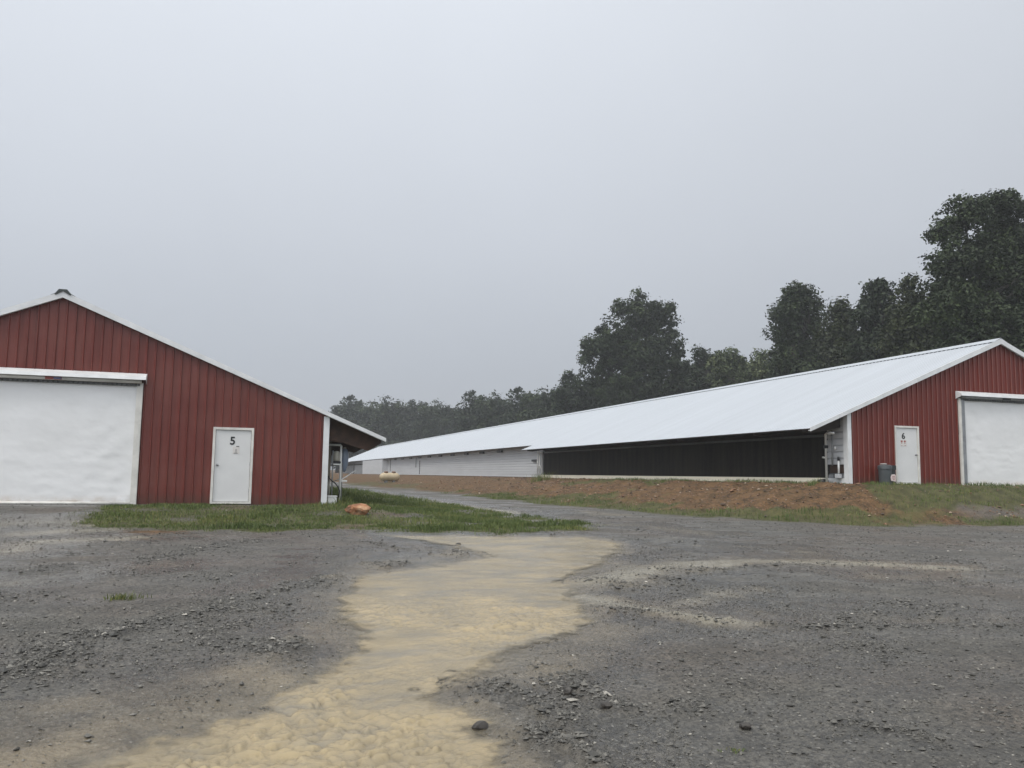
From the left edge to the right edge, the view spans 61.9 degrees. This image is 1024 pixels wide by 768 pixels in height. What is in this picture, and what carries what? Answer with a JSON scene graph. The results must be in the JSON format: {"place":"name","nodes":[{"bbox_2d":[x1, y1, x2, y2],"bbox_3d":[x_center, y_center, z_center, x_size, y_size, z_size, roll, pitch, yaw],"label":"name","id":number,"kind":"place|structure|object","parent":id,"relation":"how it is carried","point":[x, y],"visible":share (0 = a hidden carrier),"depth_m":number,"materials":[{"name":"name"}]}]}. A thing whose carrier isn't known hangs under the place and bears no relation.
{"place":"outdoors","nodes":[
{"label":"outdoors","id":0,"kind":"place"},
{"bbox_2d":[65,497,604,536],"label":"grass","id":1,"kind":"structure","parent":0,"point":[496,523],"depth_m":20.86,"materials":[{"name":"green plant"}]},
{"bbox_2d":[327,495,336,503],"bbox_3d":[-5.337,3.476,25.270,0.290,0.345,0.270,3,-6,-18],"label":"utility box","id":2,"kind":"object","parent":1,"relation":"on","point":[331,498],"visible":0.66,"depth_m":25.17,"materials":[{"name":"white plastic"}]},
{"bbox_2d":[345,503,370,514],"bbox_3d":[-3.966,3.270,22.065,0.617,0.365,0.441,-2,-7,27],"label":"boulder","id":3,"kind":"object","parent":1,"relation":"on","point":[359,509],"visible":0.81,"depth_m":21.92,"materials":[{"name":"orange stone"}]},
{"bbox_2d":[330,483,613,509],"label":"gravel track","id":4,"kind":"structure","parent":0,"point":[479,502],"depth_m":35.73,"materials":[{"name":"grey gravel"}]},
{"bbox_2d":[0,473,1023,767],"bbox_3d":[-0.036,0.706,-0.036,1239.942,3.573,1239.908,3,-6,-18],"label":"ground","id":5,"kind":"structure","parent":0,"point":[58,711],"depth_m":7.95,"materials":[{"name":"grey gravel"}]},
{"bbox_2d":[85,591,151,601],"bbox_3d":[-4.382,2.370,9.507,0.429,0.115,0.552,-4,-8,36],"label":"grass tuft","id":6,"kind":"object","parent":5,"relation":"on","point":[122,596],"visible":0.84,"depth_m":9.53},
{"bbox_2d":[0,289,385,504],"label":"poultry barn","id":7,"kind":"structure","parent":5,"relation":"on","point":[98,405],"depth_m":23.46,"materials":[{"name":"red paint"}]},
{"bbox_2d":[0,367,146,504],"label":"roll up door","id":8,"kind":"structure","parent":7,"relation":"in","point":[75,440],"depth_m":22.84,"materials":[{"name":"beige paint"}]},
{"bbox_2d":[210,427,253,503],"bbox_3d":[-7.906,2.301,24.114,1.100,2.140,0.179,3,-6,-18],"label":"door","id":9,"kind":"structure","parent":7,"relation":"in","point":[232,466],"depth_m":24.10,"materials":[{"name":"grey paint"}]},
{"bbox_2d":[328,496,356,504],"bbox_3d":[-4.867,3.358,24.620,0.844,0.335,0.631,-2,-7,23],"label":"weed clump","id":10,"kind":"object","parent":5,"relation":"on","point":[344,500],"visible":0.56,"depth_m":24.57,"materials":[{"name":"green plant"}]},
{"bbox_2d":[80,535,622,767],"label":"dirt path","id":11,"kind":"structure","parent":5,"relation":"on","point":[426,628],"depth_m":6.79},
{"bbox_2d":[330,485,437,502],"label":"grass","id":12,"kind":"structure","parent":5,"relation":"on","point":[353,493],"depth_m":35.34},
{"bbox_2d":[471,720,487,730],"bbox_3d":[-0.201,2.123,5.292,0.103,0.071,0.072,3,-7,-20],"label":"stone","id":13,"kind":"object","parent":5,"relation":"on","point":[481,725],"visible":1,"depth_m":5.27,"materials":[{"name":"grey stone"}]},
{"bbox_2d":[563,686,572,694],"bbox_3d":[0.390,2.137,5.935,0.068,0.079,0.057,-2,-7,28],"label":"stone","id":14,"kind":"object","parent":5,"relation":"on","point":[567,690],"visible":0.97,"depth_m":5.91,"materials":[{"name":"grey stone"}]},
{"bbox_2d":[601,701,611,708],"bbox_3d":[0.635,2.163,5.742,0.078,0.053,0.065,1,-6,0],"label":"stone","id":15,"kind":"object","parent":5,"relation":"on","point":[606,704],"visible":1,"depth_m":5.72,"materials":[{"name":"grey stone"}]},
{"bbox_2d":[717,746,744,753],"bbox_3d":[1.293,2.121,4.934,0.238,0.049,0.116,1,-6,-3],"label":"grass tuft","id":16,"kind":"object","parent":5,"relation":"on","point":[733,749],"visible":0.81,"depth_m":4.94,"materials":[{"name":"green plant"}]},
{"bbox_2d":[739,722,751,729],"bbox_3d":[1.462,2.140,5.344,0.077,0.050,0.075,1,-6,0],"label":"stone","id":17,"kind":"object","parent":5,"relation":"on","point":[745,725],"visible":1,"depth_m":5.32,"materials":[{"name":"grey stone"}]},
{"bbox_2d":[0,0,1023,469],"label":"sky","id":18,"kind":"structure","parent":0,"point":[321,202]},
{"bbox_2d":[330,470,1023,526],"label":"dirt bank","id":19,"kind":"structure","parent":0,"point":[967,512],"depth_m":28.52,"materials":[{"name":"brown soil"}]},
{"bbox_2d":[328,401,357,472],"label":"tree","id":20,"kind":"object","parent":19,"relation":"on","point":[341,411],"visible":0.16,"depth_m":203.55,"materials":[{"name":"green plant"}]},
{"bbox_2d":[340,394,363,458],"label":"tree","id":21,"kind":"object","parent":19,"relation":"on","point":[351,397],"visible":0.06,"depth_m":211.84,"materials":[{"name":"green plant"}]},
{"bbox_2d":[351,399,375,455],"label":"tree","id":22,"kind":"object","parent":19,"relation":"on","point":[363,412],"visible":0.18,"depth_m":205.49,"materials":[{"name":"green plant"}]},
{"bbox_2d":[361,395,406,451],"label":"tree","id":23,"kind":"object","parent":19,"relation":"on","point":[384,420],"visible":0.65,"depth_m":198.31,"materials":[{"name":"green plant"}]},
{"bbox_2d":[379,471,399,482],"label":"propane tank","id":24,"kind":"object","parent":19,"relation":"on","point":[386,476],"visible":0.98,"depth_m":65.96,"materials":[{"name":"beige metal"}]},
{"bbox_2d":[388,405,409,441],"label":"tree","id":25,"kind":"object","parent":19,"relation":"on","point":[402,417],"visible":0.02,"depth_m":204.25,"materials":[{"name":"green plant"}]},
{"bbox_2d":[393,399,421,443],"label":"tree","id":26,"kind":"object","parent":19,"relation":"on","point":[403,428],"visible":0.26,"depth_m":197.09,"materials":[{"name":"green plant"}]},
{"bbox_2d":[408,402,427,439],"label":"tree","id":27,"kind":"object","parent":19,"relation":"on","point":[413,425],"visible":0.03,"depth_m":195.03,"materials":[{"name":"green plant"}]},
{"bbox_2d":[409,400,452,440],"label":"tree","id":28,"kind":"object","parent":19,"relation":"on","point":[424,425],"visible":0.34,"depth_m":188.23,"materials":[{"name":"green plant"}]},
{"bbox_2d":[426,403,457,436],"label":"tree","id":29,"kind":"object","parent":19,"relation":"on","point":[443,411],"visible":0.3,"depth_m":186.43,"materials":[{"name":"green plant"}]},
{"bbox_2d":[437,407,464,434],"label":"tree","id":30,"kind":"object","parent":19,"relation":"on","point":[453,422],"visible":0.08,"depth_m":179.22,"materials":[{"name":"green plant"}]},
{"bbox_2d":[453,390,485,432],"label":"tree","id":31,"kind":"object","parent":19,"relation":"on","point":[464,420],"visible":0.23,"depth_m":159.28,"materials":[{"name":"green plant"}]},
{"bbox_2d":[467,390,513,430],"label":"tree","id":32,"kind":"object","parent":19,"relation":"on","point":[486,409],"visible":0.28,"depth_m":151.40,"materials":[{"name":"green plant"}]},
{"bbox_2d":[485,398,515,425],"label":"tree","id":33,"kind":"object","parent":19,"relation":"on","point":[498,403],"visible":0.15,"depth_m":148.83,"materials":[{"name":"green plant"}]},
{"bbox_2d":[501,386,530,424],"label":"tree","id":34,"kind":"object","parent":19,"relation":"on","point":[512,413],"visible":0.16,"depth_m":141.36,"materials":[{"name":"green plant"}]},
{"bbox_2d":[514,385,550,422],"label":"tree","id":35,"kind":"object","parent":19,"relation":"on","point":[530,399],"visible":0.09,"depth_m":133.20,"materials":[{"name":"green plant"}]},
{"bbox_2d":[528,391,554,419],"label":"tree","id":36,"kind":"object","parent":19,"relation":"on","point":[544,402],"visible":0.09,"depth_m":127.48,"materials":[{"name":"green plant"}]},
{"bbox_2d":[525,471,558,482],"bbox_3d":[1.795,5.454,50.291,2.179,0.871,1.626,0,-6,11],"label":"weed clump","id":37,"kind":"object","parent":19,"relation":"on","point":[541,478],"visible":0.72,"depth_m":50.30,"materials":[{"name":"green plant"}]},
{"bbox_2d":[547,369,597,415],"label":"tree","id":38,"kind":"object","parent":19,"relation":"on","point":[567,397],"visible":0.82,"depth_m":109.61,"materials":[{"name":"green plant"}]},
{"bbox_2d":[584,377,613,408],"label":"tree","id":39,"kind":"object","parent":19,"relation":"on","point":[603,403],"visible":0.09,"depth_m":118.26,"materials":[{"name":"green plant"}]},
{"bbox_2d":[573,286,690,405],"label":"tall tree","id":40,"kind":"object","parent":19,"relation":"on","point":[630,355],"visible":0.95,"depth_m":104.65,"materials":[{"name":"green plant"}]},
{"bbox_2d":[343,338,1023,485],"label":"poultry barn","id":41,"kind":"structure","parent":19,"relation":"on","point":[952,415],"depth_m":35.73,"materials":[{"name":"red paint"}]},
{"bbox_2d":[894,426,920,483],"bbox_3d":[14.584,2.623,31.532,1.100,2.140,0.179,3,-6,-18],"label":"door","id":42,"kind":"structure","parent":41,"relation":"in","point":[907,446],"depth_m":31.53,"materials":[{"name":"grey paint"}]},
{"bbox_2d":[955,391,1023,485],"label":"roll up door","id":43,"kind":"structure","parent":41,"relation":"in","point":[991,430],"depth_m":32.74,"materials":[{"name":"beige paint"}]},
{"bbox_2d":[679,344,718,392],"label":"tree","id":44,"kind":"object","parent":19,"relation":"on","point":[695,381],"visible":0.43,"depth_m":100.97,"materials":[{"name":"green plant"}]},
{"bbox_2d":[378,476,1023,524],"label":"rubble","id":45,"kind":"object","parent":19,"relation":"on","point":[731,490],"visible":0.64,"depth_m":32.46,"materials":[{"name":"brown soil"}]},
{"bbox_2d":[704,344,749,388],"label":"tree","id":46,"kind":"object","parent":19,"relation":"on","point":[729,361],"visible":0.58,"depth_m":97.06,"materials":[{"name":"green plant"}]},
{"bbox_2d":[729,348,778,383],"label":"tree","id":47,"kind":"object","parent":19,"relation":"on","point":[757,368],"visible":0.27,"depth_m":92.33,"materials":[{"name":"green plant"}]},
{"bbox_2d":[751,368,782,380],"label":"tree","id":48,"kind":"object","parent":19,"relation":"on","point":[773,374],"visible":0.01,"depth_m":90.04,"materials":[{"name":"green plant"}]},
{"bbox_2d":[761,280,828,375],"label":"broadleaf tree","id":49,"kind":"object","parent":19,"relation":"on","point":[793,315],"visible":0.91,"depth_m":82.20,"materials":[{"name":"green plant"}]},
{"bbox_2d":[786,352,825,373],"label":"tree","id":50,"kind":"object","parent":19,"relation":"on","point":[817,365],"visible":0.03,"depth_m":80.01,"materials":[{"name":"green plant"}]},
{"bbox_2d":[802,478,820,485],"bbox_3d":[10.239,3.314,28.893,0.885,0.412,0.532,3,-6,-18],"label":"weed clump","id":51,"kind":"object","parent":19,"relation":"on","point":[810,483],"visible":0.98,"depth_m":28.86,"materials":[{"name":"green plant"}]},
{"bbox_2d":[812,294,865,368],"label":"tree","id":52,"kind":"object","parent":19,"relation":"on","point":[834,333],"visible":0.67,"depth_m":78.00,"materials":[{"name":"green plant"}]},
{"bbox_2d":[841,277,902,363],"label":"dark tree","id":53,"kind":"object","parent":19,"relation":"on","point":[866,314],"visible":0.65,"depth_m":72.62,"materials":[{"name":"green plant"}]},
{"bbox_2d":[877,463,895,484],"bbox_3d":[13.426,3.241,30.639,0.554,0.767,0.526,3,-6,-18],"label":"trash can","id":54,"kind":"object","parent":19,"relation":"on","point":[886,472],"visible":0.88,"depth_m":30.45,"materials":[{"name":"grey plastic"}]},
{"bbox_2d":[871,272,949,357],"bbox_3d":[30.647,-0.766,63.435,6.562,16.106,7.959,0,-6,10],"label":"broadleaf tree","id":55,"kind":"object","parent":19,"relation":"on","point":[903,336],"visible":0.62,"depth_m":63.93,"materials":[{"name":"green plant"}]},
{"bbox_2d":[906,187,1023,349],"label":"oak tree","id":56,"kind":"object","parent":19,"relation":"on","point":[963,309],"visible":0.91,"depth_m":57.46,"materials":[{"name":"green plant"}]},
{"bbox_2d":[995,328,1023,351],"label":"tree","id":57,"kind":"object","parent":19,"relation":"on","point":[1021,344],"visible":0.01,"depth_m":54.60,"materials":[{"name":"green plant"}]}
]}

